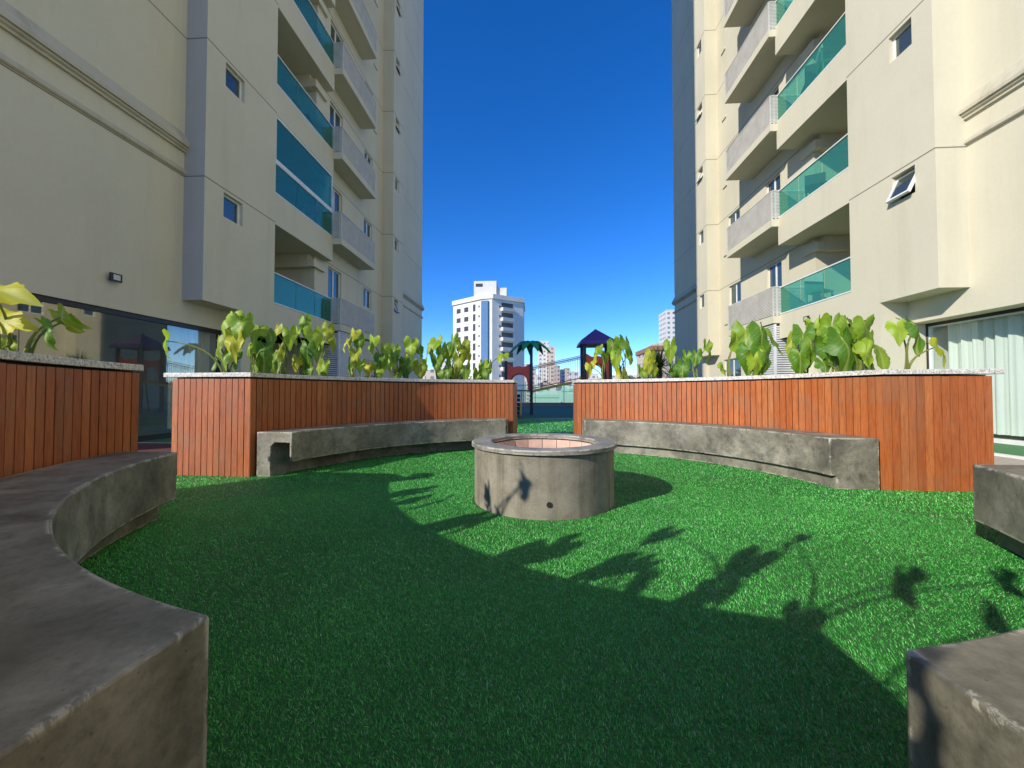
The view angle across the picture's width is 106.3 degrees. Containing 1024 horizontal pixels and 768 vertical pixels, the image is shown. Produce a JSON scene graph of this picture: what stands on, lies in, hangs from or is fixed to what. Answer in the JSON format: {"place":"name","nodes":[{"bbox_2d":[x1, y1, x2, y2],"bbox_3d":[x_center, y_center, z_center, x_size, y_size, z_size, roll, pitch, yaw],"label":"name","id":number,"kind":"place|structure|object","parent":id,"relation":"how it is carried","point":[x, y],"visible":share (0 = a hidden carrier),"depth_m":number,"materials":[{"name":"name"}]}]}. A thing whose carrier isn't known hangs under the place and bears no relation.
{"place":"outdoors","nodes":[
{"label":"outdoors","id":0,"kind":"place"},
{"bbox_2d":[138,442,171,451],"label":"maroon path","id":1,"kind":"structure","parent":0,"point":[154,447],"depth_m":6.46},
{"bbox_2d":[425,369,439,378],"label":"distant building","id":2,"kind":"structure","parent":0,"point":[430,374],"depth_m":172.66,"materials":[{"name":"white"}]},
{"bbox_2d":[439,361,452,378],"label":"distant building","id":3,"kind":"structure","parent":0,"point":[443,365],"depth_m":243.37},
{"bbox_2d":[524,380,525,401],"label":"distant building","id":4,"kind":"structure","parent":0,"point":[524,391],"depth_m":160.04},
{"bbox_2d":[524,364,528,401],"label":"distant building","id":5,"kind":"structure","parent":0,"point":[527,394],"depth_m":329.78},
{"bbox_2d":[529,368,535,401],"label":"distant building","id":6,"kind":"structure","parent":0,"point":[534,371],"depth_m":259.72,"materials":[{"name":"white concrete"}]},
{"bbox_2d":[534,374,539,394],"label":"distant building","id":7,"kind":"structure","parent":0,"point":[536,376],"depth_m":199.65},
{"bbox_2d":[517,407,572,417],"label":"teal play floor","id":8,"kind":"structure","parent":0,"point":[552,412],"depth_m":17.86,"materials":[{"name":"rubber"}]},
{"bbox_2d":[504,329,613,416],"bbox_3d":[1.916,-0.451,15.725,4.490,3.658,2.525,0,-1,3],"label":"play structure","id":9,"kind":"object","parent":8,"relation":"on","point":[594,338],"visible":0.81,"depth_m":15.65,"materials":[{"name":"plastic"}]},
{"bbox_2d":[540,381,551,394],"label":"distant building","id":10,"kind":"structure","parent":0,"point":[543,383],"depth_m":129.53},
{"bbox_2d":[533,390,559,401],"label":"distant building","id":11,"kind":"structure","parent":0,"point":[543,396],"depth_m":61.73,"materials":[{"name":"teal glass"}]},
{"bbox_2d":[422,0,674,376],"label":"sky","id":12,"kind":"structure","parent":0,"point":[548,124],"materials":[{"name":"blue"}]},
{"bbox_2d":[80,418,1023,767],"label":"turf","id":13,"kind":"structure","parent":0,"point":[558,660],"depth_m":1.60,"materials":[{"name":"green plastic"}]},
{"bbox_2d":[0,349,143,477],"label":"planter box","id":14,"kind":"object","parent":13,"relation":"on","point":[55,410],"visible":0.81,"depth_m":2.40,"materials":[{"name":"brown wood"}]},
{"bbox_2d":[0,282,42,351],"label":"elephant ear plant","id":15,"kind":"object","parent":14,"relation":"on","point":[14,294],"visible":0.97,"depth_m":2.51,"materials":[{"name":"yellow plant"}]},
{"bbox_2d":[23,303,92,353],"bbox_3d":[-3.094,-0.338,2.563,0.365,0.414,0.186,0,-1,-14],"label":"elephant ear plant","id":16,"kind":"object","parent":14,"relation":"on","point":[70,322],"visible":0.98,"depth_m":2.57,"materials":[{"name":"green plant"}]},
{"bbox_2d":[0,451,208,767],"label":"curved bench","id":17,"kind":"object","parent":13,"relation":"on","point":[96,671],"visible":0.99,"depth_m":0.70,"materials":[{"name":"grey concrete"}]},
{"bbox_2d":[164,372,518,476],"bbox_3d":[-1.932,0.487,6.015,5.238,1.142,1.637,1,-2,-40],"label":"planter box","id":18,"kind":"object","parent":13,"relation":"on","point":[220,421],"visible":0.86,"depth_m":4.62,"materials":[{"name":"brown wood"}]},
{"bbox_2d":[162,310,254,372],"bbox_3d":[-3.542,-0.480,4.457,1.152,0.790,0.374,0,-1,3],"label":"elephant ear plant","id":19,"kind":"object","parent":18,"relation":"on","point":[240,323],"visible":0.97,"depth_m":4.35,"materials":[{"name":"green plant"}]},
{"bbox_2d":[247,325,276,372],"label":"elephant ear plant","id":20,"kind":"object","parent":18,"relation":"on","point":[262,362],"visible":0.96,"depth_m":4.66,"materials":[{"name":"green plant"}]},
{"bbox_2d":[270,323,296,373],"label":"elephant ear plant","id":21,"kind":"object","parent":18,"relation":"on","point":[289,339],"visible":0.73,"depth_m":5.11,"materials":[{"name":"green plant"}]},
{"bbox_2d":[291,314,322,374],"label":"elephant ear plant","id":22,"kind":"object","parent":18,"relation":"in","point":[314,347],"visible":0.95,"depth_m":5.21,"materials":[{"name":"green plant"}]},
{"bbox_2d":[316,321,335,375],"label":"elephant ear plant","id":23,"kind":"object","parent":18,"relation":"on","point":[328,333],"visible":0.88,"depth_m":5.65,"materials":[{"name":"green plant"}]},
{"bbox_2d":[343,327,365,376],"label":"elephant ear plant","id":24,"kind":"object","parent":18,"relation":"on","point":[354,363],"visible":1,"depth_m":5.90,"materials":[{"name":"green plant"}]},
{"bbox_2d":[362,334,389,381],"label":"elephant ear plant","id":25,"kind":"object","parent":18,"relation":"on","point":[378,367],"visible":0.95,"depth_m":6.18,"materials":[{"name":"green plant"}]},
{"bbox_2d":[388,343,413,378],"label":"elephant ear plant","id":26,"kind":"object","parent":18,"relation":"on","point":[408,364],"visible":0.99,"depth_m":6.46,"materials":[{"name":"green plant"}]},
{"bbox_2d":[393,336,427,378],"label":"elephant ear plant","id":27,"kind":"object","parent":18,"relation":"on","point":[421,368],"visible":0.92,"depth_m":6.53,"materials":[{"name":"green plant"}]},
{"bbox_2d":[425,334,451,378],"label":"elephant ear plant","id":28,"kind":"object","parent":18,"relation":"on","point":[433,344],"visible":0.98,"depth_m":6.74,"materials":[{"name":"green plant"}]},
{"bbox_2d":[445,332,471,379],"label":"elephant ear plant","id":29,"kind":"object","parent":18,"relation":"in","point":[464,348],"visible":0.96,"depth_m":6.81,"materials":[{"name":"green plant"}]},
{"bbox_2d":[473,353,508,379],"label":"elephant ear plant","id":30,"kind":"object","parent":18,"relation":"in","point":[484,371],"visible":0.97,"depth_m":7.02,"materials":[{"name":"green plant"}]},
{"bbox_2d":[257,418,507,476],"bbox_3d":[-1.520,0.801,5.482,3.592,0.490,0.842,1,-2,-40],"label":"curved bench","id":31,"kind":"object","parent":13,"relation":"on","point":[282,451],"visible":0.95,"depth_m":5.10,"materials":[{"name":"grey concrete"}]},
{"bbox_2d":[472,433,616,519],"bbox_3d":[0.275,0.747,3.373,1.250,0.502,1.250,0,-1,3],"label":"fire pit","id":32,"kind":"object","parent":13,"relation":"on","point":[545,476],"visible":1,"depth_m":2.85,"materials":[{"name":"grey concrete"}]},
{"bbox_2d":[582,418,879,489],"bbox_3d":[2.421,0.792,5.112,0.874,0.490,3.632,1,-2,-39],"label":"curved bench","id":33,"kind":"object","parent":13,"relation":"on","point":[840,461],"visible":0.87,"depth_m":4.44,"materials":[{"name":"grey concrete"}]},
{"bbox_2d":[572,369,1004,491],"bbox_3d":[2.917,0.477,5.577,1.637,1.142,5.238,1,-2,-40],"label":"planter box","id":34,"kind":"object","parent":13,"relation":"on","point":[931,429],"visible":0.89,"depth_m":3.80,"materials":[{"name":"brown wood"}]},
{"bbox_2d":[585,344,608,378],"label":"elephant ear plant","id":35,"kind":"object","parent":34,"relation":"on","point":[590,366],"visible":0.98,"depth_m":6.84,"materials":[{"name":"green plant"}]},
{"bbox_2d":[607,334,632,382],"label":"elephant ear plant","id":36,"kind":"object","parent":34,"relation":"in","point":[617,346],"visible":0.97,"depth_m":6.67,"materials":[{"name":"green plant"}]},
{"bbox_2d":[637,348,657,378],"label":"elephant ear plant","id":37,"kind":"object","parent":34,"relation":"on","point":[647,370],"visible":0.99,"depth_m":6.52,"materials":[{"name":"green plant"}]},
{"bbox_2d":[635,343,675,378],"bbox_3d":[5.835,-0.221,15.284,2.220,2.990,2.339,-1,-2,38],"label":"spiky palm","id":38,"kind":"object","parent":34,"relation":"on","point":[658,360],"visible":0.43,"depth_m":15.16,"materials":[{"name":"green plant"}]},
{"bbox_2d":[664,337,691,377],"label":"elephant ear plant","id":39,"kind":"object","parent":34,"relation":"on","point":[670,350],"visible":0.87,"depth_m":6.23,"materials":[{"name":"green plant"}]},
{"bbox_2d":[676,339,712,381],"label":"elephant ear plant","id":40,"kind":"object","parent":34,"relation":"on","point":[682,369],"visible":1,"depth_m":5.99,"materials":[{"name":"green plant"}]},
{"bbox_2d":[717,320,753,376],"bbox_3d":[3.372,-0.517,5.717,0.599,0.928,0.285,0,-1,18],"label":"elephant ear plant","id":41,"kind":"object","parent":34,"relation":"on","point":[739,333],"visible":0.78,"depth_m":5.68,"materials":[{"name":"green plant"}]},
{"bbox_2d":[735,321,782,375],"bbox_3d":[3.496,-0.466,5.369,0.614,0.855,0.304,0,-1,-10],"label":"elephant ear plant","id":42,"kind":"object","parent":34,"relation":"on","point":[754,359],"visible":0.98,"depth_m":5.34,"materials":[{"name":"green plant"}]},
{"bbox_2d":[785,315,831,378],"bbox_3d":[3.830,-0.457,4.910,0.597,0.898,0.346,0,-1,16],"label":"elephant ear plant","id":43,"kind":"object","parent":34,"relation":"on","point":[802,361],"visible":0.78,"depth_m":4.87,"materials":[{"name":"green plant"}]},
{"bbox_2d":[814,312,856,372],"bbox_3d":[3.890,-0.460,4.480,0.630,0.759,0.327,0,-1,-13],"label":"elephant ear plant","id":44,"kind":"object","parent":34,"relation":"on","point":[837,341],"visible":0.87,"depth_m":4.43,"materials":[{"name":"green plant"}]},
{"bbox_2d":[852,314,890,370],"bbox_3d":[4.047,-0.421,4.359,0.418,0.754,0.289,0,-1,-9],"label":"elephant ear plant","id":45,"kind":"object","parent":34,"relation":"on","point":[864,345],"visible":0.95,"depth_m":4.33,"materials":[{"name":"green plant"}]},
{"bbox_2d":[885,316,945,368],"bbox_3d":[4.014,-0.406,3.844,0.464,0.608,0.244,-1,-1,26],"label":"elephant ear plant","id":46,"kind":"object","parent":34,"relation":"on","point":[901,330],"visible":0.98,"depth_m":3.81,"materials":[{"name":"green plant"}]},
{"bbox_2d":[906,464,1023,767],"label":"curved bench","id":47,"kind":"object","parent":13,"relation":"on","point":[965,704],"visible":1,"depth_m":0.60,"materials":[{"name":"grey concrete"}]},
{"bbox_2d":[549,384,561,394],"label":"distant building","id":48,"kind":"structure","parent":0,"point":[552,391],"depth_m":109.45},
{"bbox_2d":[554,365,559,383],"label":"distant building","id":49,"kind":"structure","parent":0,"point":[557,376],"depth_m":278.77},
{"bbox_2d":[560,369,564,383],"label":"distant building","id":50,"kind":"structure","parent":0,"point":[561,375],"depth_m":328.28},
{"bbox_2d":[557,385,572,402],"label":"distant building","id":51,"kind":"structure","parent":0,"point":[565,393],"depth_m":74.47,"materials":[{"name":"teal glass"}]},
{"bbox_2d":[565,368,569,382],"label":"distant building","id":52,"kind":"structure","parent":0,"point":[567,370],"depth_m":357.86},
{"bbox_2d":[567,371,578,388],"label":"distant building","id":53,"kind":"structure","parent":0,"point":[571,375],"depth_m":218.46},
{"bbox_2d":[140,438,1023,455],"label":"side turf","id":54,"kind":"structure","parent":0,"point":[1016,450],"depth_m":6.32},
{"bbox_2d":[994,453,1023,459],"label":"path kerb","id":55,"kind":"structure","parent":54,"relation":"on","point":[1009,456],"depth_m":5.44,"materials":[{"name":"white concrete"}]},
{"bbox_2d":[588,373,598,378],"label":"distant building","id":56,"kind":"structure","parent":0,"point":[594,376],"depth_m":257.33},
{"bbox_2d":[628,375,648,378],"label":"tree","id":57,"kind":"object","parent":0,"point":[632,377],"visible":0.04,"depth_m":68.14,"materials":[{"name":"green plant"}]},
{"bbox_2d":[635,343,674,378],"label":"distant building","id":58,"kind":"structure","parent":0,"point":[640,354],"depth_m":88.87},
{"bbox_2d":[659,310,674,343],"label":"distant building","id":59,"kind":"structure","parent":0,"point":[667,324],"depth_m":245.47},
{"bbox_2d":[994,456,1023,464],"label":"paved path","id":60,"kind":"structure","parent":0,"point":[998,460],"depth_m":5.14,"materials":[{"name":"grey concrete"}]},
{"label":"terrace slab","id":61,"kind":"structure","parent":0,"visible":0},
{"bbox_2d":[0,0,424,441],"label":"apartment building","id":62,"kind":"structure","parent":61,"relation":"on","point":[152,152],"depth_m":8.63,"materials":[{"name":"beige paint"}]},
{"bbox_2d":[109,272,121,282],"bbox_3d":[-6.976,-1.866,6.737,0.106,0.140,0.180,0,-1,3],"label":"floodlight","id":63,"kind":"object","parent":62,"relation":"attached to","point":[115,277],"visible":1,"depth_m":6.71,"materials":[{"name":"metal"}]},
{"bbox_2d":[223,195,239,224],"bbox_3d":[-6.547,-4.022,8.885,0.050,0.550,0.560,0,-1,3],"label":"window","id":64,"kind":"structure","parent":62,"relation":"in","point":[231,209],"depth_m":8.96,"materials":[{"name":"blue glass"}]},
{"bbox_2d":[226,66,241,99],"bbox_3d":[-6.547,-7.002,8.954,0.050,0.550,0.560,0,-1,3],"label":"window","id":65,"kind":"structure","parent":62,"relation":"in","point":[233,83],"depth_m":9.02,"materials":[{"name":"blue glass"}]},
{"bbox_2d":[276,180,292,204],"bbox_3d":[-6.694,-5.566,11.259,0.480,0.920,0.470,1,-2,-31],"label":"balcony chair","id":66,"kind":"object","parent":62,"relation":"on","point":[284,190],"visible":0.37,"depth_m":11.37,"materials":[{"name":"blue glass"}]},
{"bbox_2d":[293,98,313,126],"bbox_3d":[-6.686,-8.522,12.323,0.470,0.920,0.480,0,-1,-10],"label":"balcony chair","id":67,"kind":"object","parent":62,"relation":"on","point":[308,117],"visible":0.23,"depth_m":12.18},
{"bbox_2d":[297,198,316,222],"bbox_3d":[-6.579,-5.543,12.253,0.480,0.920,0.470,-1,-2,32],"label":"balcony chair","id":68,"kind":"object","parent":62,"relation":"on","point":[310,209],"visible":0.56,"depth_m":12.31,"materials":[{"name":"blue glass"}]},
{"bbox_2d":[328,267,339,323],"bbox_3d":[-6.550,-3.150,13.986,0.057,2.020,0.920,0,-1,3],"label":"balcony door","id":69,"kind":"structure","parent":62,"relation":"in","point":[333,277],"depth_m":14.08,"materials":[{"name":"blue glass"}]},
{"bbox_2d":[329,185,339,237],"bbox_3d":[-6.550,-6.130,14.054,0.057,2.020,0.920,0,-1,3],"label":"balcony door","id":70,"kind":"structure","parent":62,"relation":"in","point":[336,197],"depth_m":14.23,"materials":[{"name":"blue glass"}]},
{"bbox_2d":[330,103,340,151],"bbox_3d":[-6.550,-9.109,14.123,0.057,2.020,0.920,0,-1,3],"label":"balcony door","id":71,"kind":"structure","parent":62,"relation":"in","point":[335,120],"depth_m":14.11,"materials":[{"name":"blue metal"}]},
{"bbox_2d":[331,22,341,67],"bbox_3d":[-6.550,-12.088,14.191,0.057,2.020,0.920,0,-1,3],"label":"balcony door","id":72,"kind":"structure","parent":62,"relation":"in","point":[335,37],"depth_m":14.17,"materials":[{"name":"white metal"}]},
{"bbox_2d":[363,288,369,308],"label":"window","id":73,"kind":"structure","parent":62,"relation":"in","point":[366,294],"depth_m":16.81,"materials":[{"name":"blue glass"}]},
{"bbox_2d":[364,219,370,238],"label":"window","id":74,"kind":"structure","parent":62,"relation":"in","point":[367,227],"depth_m":16.92,"materials":[{"name":"blue glass"}]},
{"bbox_2d":[365,152,370,164],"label":"window","id":75,"kind":"structure","parent":62,"relation":"in","point":[367,157],"depth_m":16.92,"materials":[{"name":"white metal"}]},
{"bbox_2d":[365,360,375,377],"bbox_3d":[-6.356,-0.313,17.126,0.057,1.450,1.400,0,-1,3],"label":"window","id":76,"kind":"structure","parent":62,"relation":"in","point":[372,375],"depth_m":17.34,"materials":[{"name":"white metal"}]},
{"bbox_2d":[395,179,397,191],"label":"window","id":77,"kind":"structure","parent":62,"relation":"in","point":[396,183],"depth_m":19.00,"materials":[{"name":"white metal"}]},
{"bbox_2d":[394,301,399,312],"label":"window","id":78,"kind":"structure","parent":62,"relation":"in","point":[395,305],"depth_m":18.76,"materials":[{"name":"glass"}]},
{"bbox_2d":[517,402,572,406],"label":"terrace kerb","id":79,"kind":"structure","parent":61,"relation":"on","point":[543,404],"depth_m":26.60,"materials":[{"name":"grey concrete"}]},
{"bbox_2d":[672,0,1023,445],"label":"apartment building","id":80,"kind":"structure","parent":61,"relation":"on","point":[900,123],"depth_m":8.91,"materials":[{"name":"beige paint"}]},
{"bbox_2d":[696,170,702,183],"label":"window","id":81,"kind":"structure","parent":80,"relation":"in","point":[701,173],"depth_m":17.96,"materials":[{"name":"white metal"}]},
{"bbox_2d":[698,43,700,56],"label":"window","id":82,"kind":"structure","parent":80,"relation":"in","point":[699,48],"depth_m":18.20,"materials":[{"name":"white metal"}]},
{"bbox_2d":[700,232,702,244],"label":"window","id":83,"kind":"structure","parent":80,"relation":"in","point":[701,234],"depth_m":18.01,"materials":[{"name":"white metal"}]},
{"bbox_2d":[701,295,703,307],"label":"window","id":84,"kind":"structure","parent":80,"relation":"in","point":[702,297],"depth_m":17.91,"materials":[{"name":"white metal"}]},
{"bbox_2d":[726,358,740,376],"bbox_3d":[9.308,-0.337,16.050,0.057,1.450,1.400,0,-1,3],"label":"window","id":85,"kind":"structure","parent":80,"relation":"in","point":[735,367],"depth_m":16.02,"materials":[{"name":"white metal"}]},
{"bbox_2d":[730,209,739,224],"bbox_3d":[9.280,-6.707,15.902,0.057,0.820,0.950,0,-1,3],"label":"window","id":86,"kind":"structure","parent":80,"relation":"in","point":[736,215],"depth_m":15.90,"materials":[{"name":"glass"}]},
{"bbox_2d":[731,281,740,304],"bbox_3d":[9.280,-3.728,15.834,0.057,0.820,0.950,0,-1,3],"label":"window","id":87,"kind":"structure","parent":80,"relation":"in","point":[735,289],"depth_m":15.83,"materials":[{"name":"blue glass"}]},
{"bbox_2d":[767,173,780,218],"bbox_3d":[9.133,-6.147,13.287,0.057,2.020,0.840,0,-1,3],"label":"balcony door","id":88,"kind":"structure","parent":80,"relation":"in","point":[774,184],"depth_m":13.28,"materials":[{"name":"white metal"}]},
{"bbox_2d":[771,87,778,123],"bbox_3d":[9.133,-9.126,13.356,0.057,2.020,0.840,0,-1,3],"label":"balcony door","id":89,"kind":"structure","parent":80,"relation":"in","point":[776,92],"depth_m":13.24,"materials":[{"name":"white metal"}]},
{"bbox_2d":[769,260,781,315],"bbox_3d":[9.133,-3.168,13.219,0.057,2.020,0.840,0,-1,3],"label":"balcony door","id":90,"kind":"structure","parent":80,"relation":"in","point":[775,270],"depth_m":13.22,"materials":[{"name":"blue glass"}]},
{"bbox_2d":[800,63,816,94],"bbox_3d":[8.615,-8.552,10.994,0.480,0.920,0.470,-1,-1,23],"label":"balcony chair","id":91,"kind":"object","parent":80,"relation":"on","point":[810,73],"visible":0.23,"depth_m":10.84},
{"bbox_2d":[805,172,827,196],"bbox_3d":[8.613,-5.575,10.835,0.480,0.920,0.470,-1,-1,26],"label":"balcony chair","id":92,"kind":"object","parent":80,"relation":"on","point":[813,182],"visible":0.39,"depth_m":10.97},
{"bbox_2d":[804,272,833,304],"bbox_3d":[8.606,-2.596,10.761,0.470,0.920,0.480,1,-1,-21],"label":"balcony chair","id":93,"kind":"object","parent":80,"relation":"on","point":[814,284],"visible":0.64,"depth_m":10.68,"materials":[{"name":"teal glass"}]},
{"bbox_2d":[816,43,833,75],"bbox_3d":[8.520,-8.568,10.305,0.470,0.920,0.480,-1,-1,25],"label":"balcony chair","id":94,"kind":"object","parent":80,"relation":"on","point":[821,64],"visible":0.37,"depth_m":10.27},
{"bbox_2d":[886,169,914,203],"bbox_3d":[7.954,-4.037,7.804,0.050,0.550,0.490,26,0,4],"label":"window","id":95,"kind":"structure","parent":80,"relation":"in","point":[903,185],"depth_m":7.81,"materials":[{"name":"blue glass"}]},
{"bbox_2d":[893,22,911,59],"bbox_3d":[8.064,-7.027,7.866,0.050,0.550,0.490,0,-1,3],"label":"window","id":96,"kind":"structure","parent":80,"relation":"in","point":[903,39],"depth_m":7.93,"materials":[{"name":"blue glass"}]},
{"label":"ground","id":97,"kind":"structure","parent":0,"visible":0},
{"bbox_2d":[439,366,472,379],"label":"building","id":98,"kind":"structure","parent":97,"relation":"on","point":[461,378],"depth_m":51.45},
{"bbox_2d":[452,281,524,401],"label":"white tower block","id":99,"kind":"structure","parent":97,"relation":"on","point":[488,319],"depth_m":121.94,"materials":[{"name":"paint"}]},
{"bbox_2d":[538,341,548,381],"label":"distant building","id":100,"kind":"structure","parent":97,"relation":"on","point":[542,359],"depth_m":299.58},
{"bbox_2d":[547,346,554,383],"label":"distant building","id":101,"kind":"structure","parent":97,"relation":"on","point":[551,357],"depth_m":295.19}
]}

